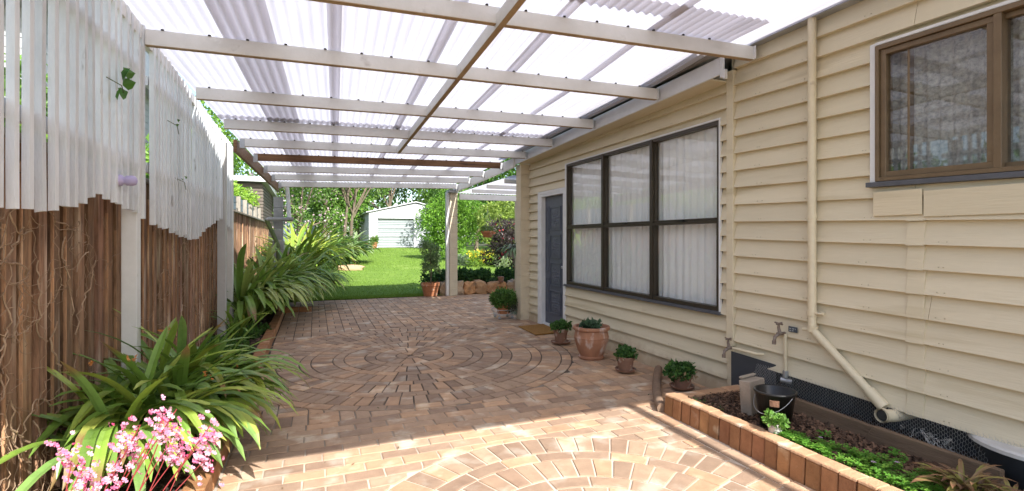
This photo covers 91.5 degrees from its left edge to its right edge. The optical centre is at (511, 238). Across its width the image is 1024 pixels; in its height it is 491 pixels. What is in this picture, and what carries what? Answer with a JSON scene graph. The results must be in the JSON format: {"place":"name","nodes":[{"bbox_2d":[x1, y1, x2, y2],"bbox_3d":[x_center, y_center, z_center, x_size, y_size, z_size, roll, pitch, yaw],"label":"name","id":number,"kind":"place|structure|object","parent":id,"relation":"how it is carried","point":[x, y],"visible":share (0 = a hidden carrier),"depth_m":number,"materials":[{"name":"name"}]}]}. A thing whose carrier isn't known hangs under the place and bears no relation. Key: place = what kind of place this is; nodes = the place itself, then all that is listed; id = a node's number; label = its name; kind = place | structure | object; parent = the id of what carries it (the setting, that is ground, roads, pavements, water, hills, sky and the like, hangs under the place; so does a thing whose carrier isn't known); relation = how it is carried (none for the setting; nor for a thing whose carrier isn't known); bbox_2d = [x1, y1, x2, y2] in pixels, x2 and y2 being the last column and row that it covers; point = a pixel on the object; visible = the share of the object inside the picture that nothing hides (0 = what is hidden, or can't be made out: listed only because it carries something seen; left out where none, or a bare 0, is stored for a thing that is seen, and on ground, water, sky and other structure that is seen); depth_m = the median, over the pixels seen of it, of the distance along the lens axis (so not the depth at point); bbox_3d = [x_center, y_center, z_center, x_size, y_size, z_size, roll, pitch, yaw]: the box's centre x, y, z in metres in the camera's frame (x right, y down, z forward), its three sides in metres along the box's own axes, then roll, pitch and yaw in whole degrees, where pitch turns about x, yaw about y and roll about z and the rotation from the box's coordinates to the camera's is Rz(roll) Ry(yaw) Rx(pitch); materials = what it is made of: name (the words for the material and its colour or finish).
{"place":"outdoors","nodes":[
{"label":"outdoors","id":0,"kind":"place"},
{"bbox_2d":[4,0,148,146],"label":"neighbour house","id":1,"kind":"structure","parent":0,"point":[146,96],"depth_m":8.80,"materials":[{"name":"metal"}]},
{"bbox_2d":[60,306,277,490],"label":"soil","id":2,"kind":"structure","parent":0,"point":[165,479],"depth_m":2.93,"materials":[{"name":"brown soil"}]},
{"bbox_2d":[44,394,224,490],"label":"begonia","id":3,"kind":"object","parent":2,"relation":"on","point":[130,444],"visible":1,"depth_m":1.91,"materials":[{"name":"pink plant"}]},
{"bbox_2d":[0,308,313,490],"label":"clivia clump","id":4,"kind":"object","parent":2,"relation":"on","point":[190,381],"visible":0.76,"depth_m":2.83,"materials":[{"name":"green plant"}]},
{"bbox_2d":[87,317,269,490],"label":"leaf litter","id":5,"kind":"object","parent":2,"relation":"on","point":[178,480],"visible":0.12,"depth_m":2.86,"materials":[{"name":"brown plant"}]},
{"bbox_2d":[199,322,271,362],"bbox_3d":[-3.303,1.314,5.834,0.709,0.248,3.489,0,0,-22],"label":"ground cover","id":6,"kind":"object","parent":2,"relation":"on","point":[254,332],"visible":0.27,"depth_m":6.48,"materials":[{"name":"green plant"}]},
{"bbox_2d":[208,296,271,340],"bbox_3d":[-3.722,1.115,6.744,0.981,0.554,0.991,0,0,-22],"label":"young clump","id":7,"kind":"object","parent":2,"relation":"on","point":[241,327],"visible":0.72,"depth_m":6.67,"materials":[{"name":"green plant"}]},
{"bbox_2d":[216,242,353,325],"bbox_3d":[-4.480,0.686,9.219,2.545,1.254,5.420,0,0,-9],"label":"clivia clump","id":8,"kind":"object","parent":2,"relation":"on","point":[269,285],"visible":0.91,"depth_m":7.92,"materials":[{"name":"green plant"}]},
{"bbox_2d":[178,73,518,237],"label":"sky","id":9,"kind":"structure","parent":0,"point":[188,85],"materials":[{"name":"white"}]},
{"bbox_2d":[285,239,507,306],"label":"ground","id":10,"kind":"structure","parent":0,"point":[483,244],"depth_m":19.83,"materials":[{"name":"brown soil"}]},
{"bbox_2d":[4,53,148,178],"bbox_3d":[-4.417,-0.037,5.069,1.388,2.977,9.577,0,0,-22],"label":"hedge","id":11,"kind":"object","parent":10,"relation":"on","point":[147,153],"visible":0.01,"depth_m":3.76,"materials":[{"name":"green plant"}]},
{"bbox_2d":[0,127,267,490],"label":"paling fence","id":12,"kind":"object","parent":10,"relation":"on","point":[101,304],"visible":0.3,"depth_m":2.94,"materials":[{"name":"brown wood"}]},
{"bbox_2d":[0,156,216,490],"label":"dead vine","id":13,"kind":"object","parent":12,"relation":"attached to","point":[5,337],"visible":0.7,"depth_m":2.54,"materials":[{"name":"brown plant"}]},
{"bbox_2d":[195,96,252,175],"bbox_3d":[-12.709,-2.281,18.861,5.918,6.912,7.172,0,0,-22],"label":"leafy tree","id":14,"kind":"object","parent":10,"relation":"on","point":[238,164],"visible":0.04,"depth_m":18.87,"materials":[{"name":"green plant"}]},
{"bbox_2d":[182,306,311,490],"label":"brick kerb","id":15,"kind":"structure","parent":10,"relation":"on","point":[209,480],"depth_m":3.15,"materials":[{"name":"orange brick"}]},
{"bbox_2d":[234,180,259,206],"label":"clipped hedge","id":16,"kind":"object","parent":10,"relation":"on","point":[243,193],"visible":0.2,"depth_m":14.67,"materials":[{"name":"green plant"}]},
{"bbox_2d":[234,196,260,218],"bbox_3d":[-7.363,0.100,13.757,0.130,2.300,8.000,0,0,-22],"label":"neighbour fence","id":17,"kind":"object","parent":10,"relation":"on","point":[243,206],"visible":0.21,"depth_m":13.63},
{"bbox_2d":[234,175,276,246],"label":"slatted shed","id":18,"kind":"structure","parent":10,"relation":"on","point":[265,190],"depth_m":18.23,"materials":[{"name":"white paint"}]},
{"bbox_2d":[202,103,313,218],"bbox_3d":[-14.471,-3.221,26.936,7.521,8.250,5.712,0,0,-22],"label":"leafy tree","id":19,"kind":"object","parent":10,"relation":"on","point":[248,174],"visible":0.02,"depth_m":27.52,"materials":[{"name":"green plant"}]},
{"bbox_2d":[249,154,347,241],"bbox_3d":[-9.632,-1.750,22.383,4.471,5.743,3.931,0,0,-22],"label":"flowering tree","id":20,"kind":"object","parent":10,"relation":"on","point":[297,216],"visible":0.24,"depth_m":22.61,"materials":[{"name":"green plant"}]},
{"bbox_2d":[283,220,314,240],"bbox_3d":[-15.581,-0.110,27.188,8.990,1.919,0.020,0,0,-22],"label":"fence","id":21,"kind":"object","parent":10,"relation":"on","point":[284,232],"visible":0.06,"depth_m":28.34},
{"bbox_2d":[252,218,369,274],"bbox_3d":[-5.769,0.349,13.734,3.593,1.958,5.966,0,0,-9],"label":"lime clump","id":22,"kind":"object","parent":10,"relation":"on","point":[310,241],"visible":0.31,"depth_m":13.17,"materials":[{"name":"green plant"}]},
{"bbox_2d":[277,182,374,236],"bbox_3d":[-14.269,-4.424,37.194,8.649,10.284,7.665,0,0,-22],"label":"leafy tree","id":23,"kind":"object","parent":10,"relation":"on","point":[322,204],"visible":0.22,"depth_m":37.66,"materials":[{"name":"green plant"}]},
{"bbox_2d":[320,261,336,272],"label":"undergrowth","id":24,"kind":"object","parent":10,"relation":"on","point":[330,269],"visible":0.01,"depth_m":18.07,"materials":[{"name":"green plant"}]},
{"bbox_2d":[309,188,420,239],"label":"leafy tree","id":25,"kind":"object","parent":10,"relation":"on","point":[401,191],"visible":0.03,"depth_m":44.27,"materials":[{"name":"green plant"}]},
{"bbox_2d":[308,182,442,230],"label":"leafy tree","id":26,"kind":"object","parent":10,"relation":"on","point":[391,195],"visible":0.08,"depth_m":41.33,"materials":[{"name":"green plant"}]},
{"bbox_2d":[273,196,491,243],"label":"tree line","id":27,"kind":"object","parent":10,"relation":"on","point":[382,206],"visible":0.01,"depth_m":64.08,"materials":[{"name":"green plant"}]},
{"bbox_2d":[407,158,507,245],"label":"leafy tree","id":28,"kind":"object","parent":10,"relation":"on","point":[438,203],"depth_m":43.77,"materials":[{"name":"green plant"}]},
{"bbox_2d":[487,281,497,293],"bbox_3d":[-0.553,1.308,13.228,0.323,0.362,0.376,0,0,-22],"label":"boulder","id":29,"kind":"object","parent":10,"relation":"on","point":[492,286],"visible":0.8,"depth_m":13.09,"materials":[{"name":"stone"}]},
{"bbox_2d":[497,281,506,288],"bbox_3d":[-0.277,1.293,13.299,0.327,0.381,0.380,0,0,-22],"label":"boulder","id":30,"kind":"object","parent":10,"relation":"on","point":[502,284],"visible":0.37,"depth_m":13.14,"materials":[{"name":"stone"}]},
{"bbox_2d":[498,276,503,281],"bbox_3d":[-0.293,1.075,13.130,0.170,0.150,0.167,0,0,-22],"label":"flower pot","id":31,"kind":"object","parent":30,"relation":"on","point":[500,278],"visible":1,"depth_m":13.07,"materials":[{"name":"ceramic"}]},
{"bbox_2d":[515,0,1023,448],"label":"weatherboard house","id":32,"kind":"structure","parent":10,"relation":"on","point":[840,186],"depth_m":3.75,"materials":[{"name":"beige paint"}]},
{"bbox_2d":[545,194,562,322],"bbox_3d":[0.692,0.359,8.083,0.115,2.103,0.777,0,0,-22],"label":"door","id":33,"kind":"structure","parent":32,"relation":"in","point":[553,204],"depth_m":8.13,"materials":[{"name":"grey wood"}]},
{"bbox_2d":[563,118,722,314],"bbox_3d":[1.443,-0.210,6.193,0.184,1.920,3.180,0,0,-22],"label":"window","id":34,"kind":"structure","parent":32,"relation":"in","point":[643,222],"depth_m":5.70,"materials":[{"name":"glass"}]},
{"bbox_2d":[722,337,763,357],"bbox_3d":[2.044,0.983,4.395,0.130,0.176,0.360,0,0,-42],"label":"garden tap","id":35,"kind":"object","parent":32,"relation":"attached to","point":[728,347],"visible":1,"depth_m":4.47,"materials":[{"name":"beige paint"}]},
{"bbox_2d":[731,351,776,384],"bbox_3d":[2.091,1.235,4.331,0.010,0.430,0.426,0,0,-30],"label":"black sheet","id":36,"kind":"object","parent":32,"relation":"attached to","point":[741,364],"visible":0.43,"depth_m":4.36,"materials":[{"name":"grey plastic"}]},
{"bbox_2d":[772,322,797,384],"bbox_3d":[2.185,0.923,4.022,0.183,0.496,0.102,0,0,15],"label":"garden tap","id":37,"kind":"object","parent":32,"relation":"attached to","point":[783,379],"visible":1,"depth_m":4.02,"materials":[{"name":"beige paint"}]},
{"bbox_2d":[777,372,976,456],"bbox_3d":[3.369,1.205,1.911,0.070,0.550,5.880,0,0,-22],"label":"subfloor skirt","id":38,"kind":"object","parent":32,"relation":"attached to","point":[815,387],"visible":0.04,"depth_m":3.68,"materials":[{"name":"grey plastic"}]},
{"bbox_2d":[866,0,1023,187],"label":"window","id":39,"kind":"structure","parent":32,"relation":"in","point":[947,96],"depth_m":3.08,"materials":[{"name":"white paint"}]},
{"bbox_2d":[314,246,504,298],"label":"lawn","id":40,"kind":"structure","parent":0,"point":[376,276],"depth_m":17.74,"materials":[{"name":"green plant"}]},
{"bbox_2d":[300,229,382,265],"bbox_3d":[-7.422,0.349,20.854,3.798,1.566,5.802,0,0,2],"label":"flax clump","id":41,"kind":"object","parent":40,"relation":"on","point":[363,245],"visible":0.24,"depth_m":21.04,"materials":[{"name":"green plant"}]},
{"bbox_2d":[296,181,389,237],"bbox_3d":[-8.711,-2.806,26.847,6.949,7.548,4.775,0,0,-22],"label":"mossy tree","id":42,"kind":"object","parent":40,"relation":"on","point":[346,196],"visible":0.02,"depth_m":26.76,"materials":[{"name":"green plant"}]},
{"bbox_2d":[336,265,364,270],"bbox_3d":[-6.143,1.137,19.063,1.066,0.284,0.438,0,0,-22],"label":"stone","id":43,"kind":"object","parent":40,"relation":"on","point":[356,267],"visible":0.64,"depth_m":18.90,"materials":[{"name":"stone"}]},
{"bbox_2d":[368,235,378,247],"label":"potted plant","id":44,"kind":"object","parent":40,"relation":"on","point":[376,237],"visible":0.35,"depth_m":34.31,"materials":[{"name":"green plant"}]},
{"bbox_2d":[359,201,442,247],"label":"garage","id":45,"kind":"structure","parent":40,"relation":"on","point":[397,230],"depth_m":35.78,"materials":[{"name":"white metal"}]},
{"bbox_2d":[378,218,412,247],"bbox_3d":[-8.329,-0.365,35.724,2.530,2.110,0.063,0,0,-22],"label":"roller door","id":46,"kind":"structure","parent":45,"relation":"in","point":[395,233],"depth_m":35.73,"materials":[{"name":"white metal"}]},
{"bbox_2d":[439,280,445,295],"bbox_3d":[-1.699,1.292,12.891,0.386,0.414,0.380,0,0,-22],"label":"boulder","id":47,"kind":"object","parent":40,"relation":"on","point":[442,289],"visible":0.39,"depth_m":12.76,"materials":[{"name":"stone"}]},
{"bbox_2d":[414,188,485,259],"bbox_3d":[-3.046,-0.820,24.740,3.410,3.983,2.897,0,0,-22],"label":"leafy tree","id":48,"kind":"object","parent":40,"relation":"on","point":[437,219],"visible":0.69,"depth_m":24.25,"materials":[{"name":"green plant"}]},
{"bbox_2d":[457,280,463,294],"bbox_3d":[-1.400,1.291,12.965,0.340,0.418,0.370,0,0,-22],"label":"boulder","id":49,"kind":"object","parent":40,"relation":"on","point":[460,290],"visible":0.54,"depth_m":12.85,"materials":[{"name":"stone"}]},
{"bbox_2d":[411,158,517,250],"bbox_3d":[-2.426,-2.568,33.019,8.039,6.972,6.259,0,0,-22],"label":"leafy tree","id":50,"kind":"object","parent":40,"relation":"on","point":[510,172],"visible":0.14,"depth_m":32.45,"materials":[{"name":"green plant"}]},
{"bbox_2d":[457,253,474,265],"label":"shrub","id":51,"kind":"object","parent":40,"relation":"on","point":[460,258],"visible":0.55,"depth_m":21.60,"materials":[{"name":"green plant"}]},
{"bbox_2d":[463,281,475,294],"bbox_3d":[-1.125,1.300,13.060,0.338,0.378,0.350,0,0,-22],"label":"boulder","id":52,"kind":"object","parent":40,"relation":"on","point":[469,287],"visible":0.94,"depth_m":12.92,"materials":[{"name":"stone"}]},
{"bbox_2d":[473,279,487,293],"bbox_3d":[-0.822,1.279,13.155,0.364,0.400,0.354,0,0,-22],"label":"boulder","id":53,"kind":"object","parent":40,"relation":"on","point":[481,286],"visible":0.84,"depth_m":13.01,"materials":[{"name":"stone"}]},
{"bbox_2d":[465,249,502,267],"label":"daylily clump","id":54,"kind":"object","parent":40,"relation":"on","point":[472,258],"visible":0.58,"depth_m":21.12,"materials":[{"name":"yellow plant"}]},
{"bbox_2d":[473,195,515,246],"bbox_3d":[-0.060,-0.573,24.666,4.069,3.444,2.914,0,0,-22],"label":"olive shrub","id":55,"kind":"object","parent":40,"relation":"on","point":[496,212],"visible":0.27,"depth_m":24.13,"materials":[{"name":"green plant"}]},
{"bbox_2d":[477,217,514,269],"bbox_3d":[-0.112,0.387,15.293,1.757,2.113,1.459,0,0,-22],"label":"red flower shrub","id":56,"kind":"object","parent":40,"relation":"on","point":[503,237],"visible":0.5,"depth_m":15.03,"materials":[{"name":"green plant"}]},
{"bbox_2d":[492,254,513,267],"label":"shrub","id":57,"kind":"object","parent":40,"relation":"on","point":[504,260],"visible":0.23,"depth_m":20.89,"materials":[{"name":"green plant"}]},
{"bbox_2d":[213,294,814,490],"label":"paving","id":58,"kind":"structure","parent":0,"point":[473,310],"depth_m":4.07,"materials":[{"name":"brick"}]},
{"bbox_2d":[417,237,442,296],"bbox_3d":[-2.028,0.705,12.531,0.669,1.470,0.705,0,0,-22],"label":"potted tree","id":59,"kind":"object","parent":58,"relation":"on","point":[430,258],"visible":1,"depth_m":12.40,"materials":[{"name":"green plant"}]},
{"bbox_2d":[459,175,515,292],"bbox_3d":[1.044,0.145,11.540,3.700,2.610,3.800,0,0,-22],"label":"side awning","id":60,"kind":"object","parent":58,"relation":"on","point":[504,187],"visible":0.29,"depth_m":11.77,"materials":[{"name":"white paint"}]},
{"bbox_2d":[480,209,494,237],"bbox_3d":[-0.609,-0.495,12.797,0.374,0.950,0.469,0,0,14],"label":"hanging basket","id":61,"kind":"object","parent":60,"relation":"hanging from","point":[486,232],"visible":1,"depth_m":12.67,"materials":[{"name":"ceramic"}]},
{"bbox_2d":[497,243,515,257],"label":"staghorn fern","id":62,"kind":"object","parent":60,"relation":"attached to","point":[511,252],"visible":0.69,"depth_m":12.76,"materials":[{"name":"green plant"}]},
{"bbox_2d":[111,0,886,379],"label":"pergola","id":63,"kind":"object","parent":58,"relation":"on","point":[453,98],"visible":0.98,"depth_m":4.49,"materials":[{"name":"white paint"}]},
{"bbox_2d":[0,0,145,218],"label":"batten screen","id":64,"kind":"object","parent":63,"relation":"attached to","point":[89,125],"visible":0.97,"depth_m":2.52,"materials":[{"name":"white paint"}]},
{"bbox_2d":[106,67,135,99],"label":"vine sprig","id":65,"kind":"object","parent":64,"relation":"attached to","point":[128,83],"visible":1,"depth_m":3.04,"materials":[{"name":"green plant"}]},
{"bbox_2d":[118,175,137,185],"bbox_3d":[-2.394,-0.360,3.108,0.102,0.072,0.072,0,0,-22],"label":"pipe cap","id":66,"kind":"object","parent":64,"relation":"attached to","point":[129,180],"visible":0.92,"depth_m":3.09,"materials":[{"name":"white plastic"}]},
{"bbox_2d":[145,48,191,239],"bbox_3d":[-2.975,-0.747,4.378,0.071,1.518,1.350,0,0,-22],"label":"batten screen","id":67,"kind":"object","parent":63,"relation":"attached to","point":[170,161],"visible":0.98,"depth_m":4.17,"materials":[{"name":"white paint"}]},
{"bbox_2d":[192,97,220,238],"bbox_3d":[-3.532,-0.721,5.787,0.071,1.462,1.520,0,0,-22],"label":"batten screen","id":68,"kind":"object","parent":63,"relation":"attached to","point":[206,174],"visible":0.97,"depth_m":5.50,"materials":[{"name":"white paint"}]},
{"bbox_2d":[220,133,232,229],"bbox_3d":[-4.016,-0.758,7.015,0.074,1.275,1.000,0,0,-22],"label":"batten screen","id":69,"kind":"object","parent":63,"relation":"attached to","point":[229,182],"visible":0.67,"depth_m":6.99,"materials":[{"name":"white paint"}]},
{"bbox_2d":[264,187,292,260],"bbox_3d":[-5.035,0.069,10.784,0.565,2.365,0.130,0,0,-22],"label":"drain pipe","id":70,"kind":"object","parent":63,"relation":"attached to","point":[267,220],"visible":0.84,"depth_m":10.76,"materials":[{"name":"white paint"}]},
{"bbox_2d":[488,286,517,318],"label":"potted shrub","id":71,"kind":"object","parent":58,"relation":"on","point":[503,301],"visible":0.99,"depth_m":8.97,"materials":[{"name":"green plant"}]},
{"bbox_2d":[507,279,514,291],"bbox_3d":[-0.022,1.290,13.377,0.352,0.417,0.361,0,0,-22],"label":"boulder","id":72,"kind":"object","parent":58,"relation":"on","point":[511,283],"visible":0.48,"depth_m":13.23,"materials":[{"name":"stone"}]},
{"bbox_2d":[519,324,553,334],"bbox_3d":[0.441,1.437,7.894,0.500,0.018,0.799,0,0,-22],"label":"doormat","id":73,"kind":"object","parent":58,"relation":"on","point":[539,329],"visible":0.76,"depth_m":7.83,"materials":[{"name":"brown fabric"}]},
{"bbox_2d":[550,318,571,343],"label":"potted plant","id":74,"kind":"object","parent":58,"relation":"on","point":[560,327],"visible":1,"depth_m":6.78,"materials":[{"name":"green plant"}]},
{"bbox_2d":[573,317,609,360],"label":"potted plant","id":75,"kind":"object","parent":58,"relation":"on","point":[591,337],"visible":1,"depth_m":5.91,"materials":[{"name":"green plant"}]},
{"bbox_2d":[612,344,638,372],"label":"potted plant","id":76,"kind":"object","parent":58,"relation":"on","point":[625,355],"visible":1,"depth_m":5.34,"materials":[{"name":"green plant"}]},
{"bbox_2d":[652,365,664,411],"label":"curved kerb","id":77,"kind":"structure","parent":58,"relation":"on","point":[657,393],"depth_m":4.59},
{"bbox_2d":[662,358,698,390],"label":"potted plant","id":78,"kind":"object","parent":58,"relation":"on","point":[680,374],"visible":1,"depth_m":4.73,"materials":[{"name":"green plant"}]},
{"bbox_2d":[664,385,902,490],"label":"brick bed edging","id":79,"kind":"object","parent":58,"relation":"on","point":[813,470],"visible":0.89,"depth_m":3.20,"materials":[{"name":"orange brick"}]},
{"bbox_2d":[967,433,1023,490],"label":"tub","id":80,"kind":"object","parent":58,"relation":"on","point":[1009,458],"visible":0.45,"depth_m":2.71,"materials":[{"name":"grey plastic"}]},
{"bbox_2d":[719,396,1018,490],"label":"soil","id":81,"kind":"structure","parent":0,"point":[897,431],"depth_m":3.51,"materials":[{"name":"brown soil"}]},
{"bbox_2d":[793,397,873,437],"bbox_3d":[2.187,1.305,3.745,0.040,0.190,1.042,0,0,-19],"label":"timber sleeper","id":82,"kind":"object","parent":81,"relation":"on","point":[843,422],"visible":0.26,"depth_m":3.51,"materials":[{"name":"brown wood"}]},
{"bbox_2d":[688,390,1006,490],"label":"bark mulch","id":83,"kind":"object","parent":81,"relation":"on","point":[729,401],"visible":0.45,"depth_m":3.35,"materials":[{"name":"brown wood"}]},
{"bbox_2d":[739,373,764,415],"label":"concrete block","id":84,"kind":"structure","parent":83,"relation":"on","point":[747,391],"depth_m":3.74,"materials":[{"name":"grey concrete"}]},
{"bbox_2d":[753,384,797,430],"bbox_3d":[1.831,1.191,3.476,0.276,0.278,0.278,0,0,-22],"label":"bucket","id":85,"kind":"object","parent":83,"relation":"on","point":[778,398],"visible":0.62,"depth_m":3.41,"materials":[{"name":"black plastic"}]},
{"bbox_2d":[761,408,789,434],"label":"potted plant","id":86,"kind":"object","parent":83,"relation":"on","point":[773,421],"visible":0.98,"depth_m":3.27,"materials":[{"name":"green plant"}]},
{"bbox_2d":[693,395,1004,490],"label":"clover","id":87,"kind":"object","parent":83,"relation":"on","point":[820,447],"depth_m":2.86,"materials":[{"name":"green plant"}]},
{"bbox_2d":[911,458,1023,490],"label":"withered plant","id":88,"kind":"object","parent":83,"relation":"on","point":[979,479],"visible":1,"depth_m":2.52,"materials":[{"name":"brown plant"}]},
{"bbox_2d":[755,365,1023,462],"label":"wire mesh","id":89,"kind":"object","parent":81,"relation":"on","point":[932,436],"visible":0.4,"depth_m":3.27,"materials":[{"name":"black metal"}]},
{"bbox_2d":[865,426,1004,484],"bbox_3d":[2.457,1.308,2.980,0.040,0.185,0.738,0,0,-22],"label":"timber sleeper","id":90,"kind":"object","parent":81,"relation":"on","point":[881,436],"visible":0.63,"depth_m":2.95,"materials":[{"name":"brown wood"}]},
{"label":"soil","id":91,"kind":"structure","parent":0,"visible":0},
{"bbox_2d":[418,268,444,284],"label":"shrub","id":92,"kind":"object","parent":91,"relation":"on","point":[437,276],"visible":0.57,"depth_m":12.99,"materials":[{"name":"green plant"}]},
{"bbox_2d":[457,266,479,281],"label":"shrub","id":93,"kind":"object","parent":91,"relation":"on","point":[463,274],"visible":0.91,"depth_m":13.26,"materials":[{"name":"green plant"}]},
{"bbox_2d":[469,267,496,281],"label":"shrub","id":94,"kind":"object","parent":91,"relation":"on","point":[485,274],"visible":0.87,"depth_m":13.39,"materials":[{"name":"green plant"}]},
{"bbox_2d":[494,265,514,280],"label":"shrub","id":95,"kind":"object","parent":91,"relation":"on","point":[507,273],"visible":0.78,"depth_m":13.75,"materials":[{"name":"green plant"}]}
]}

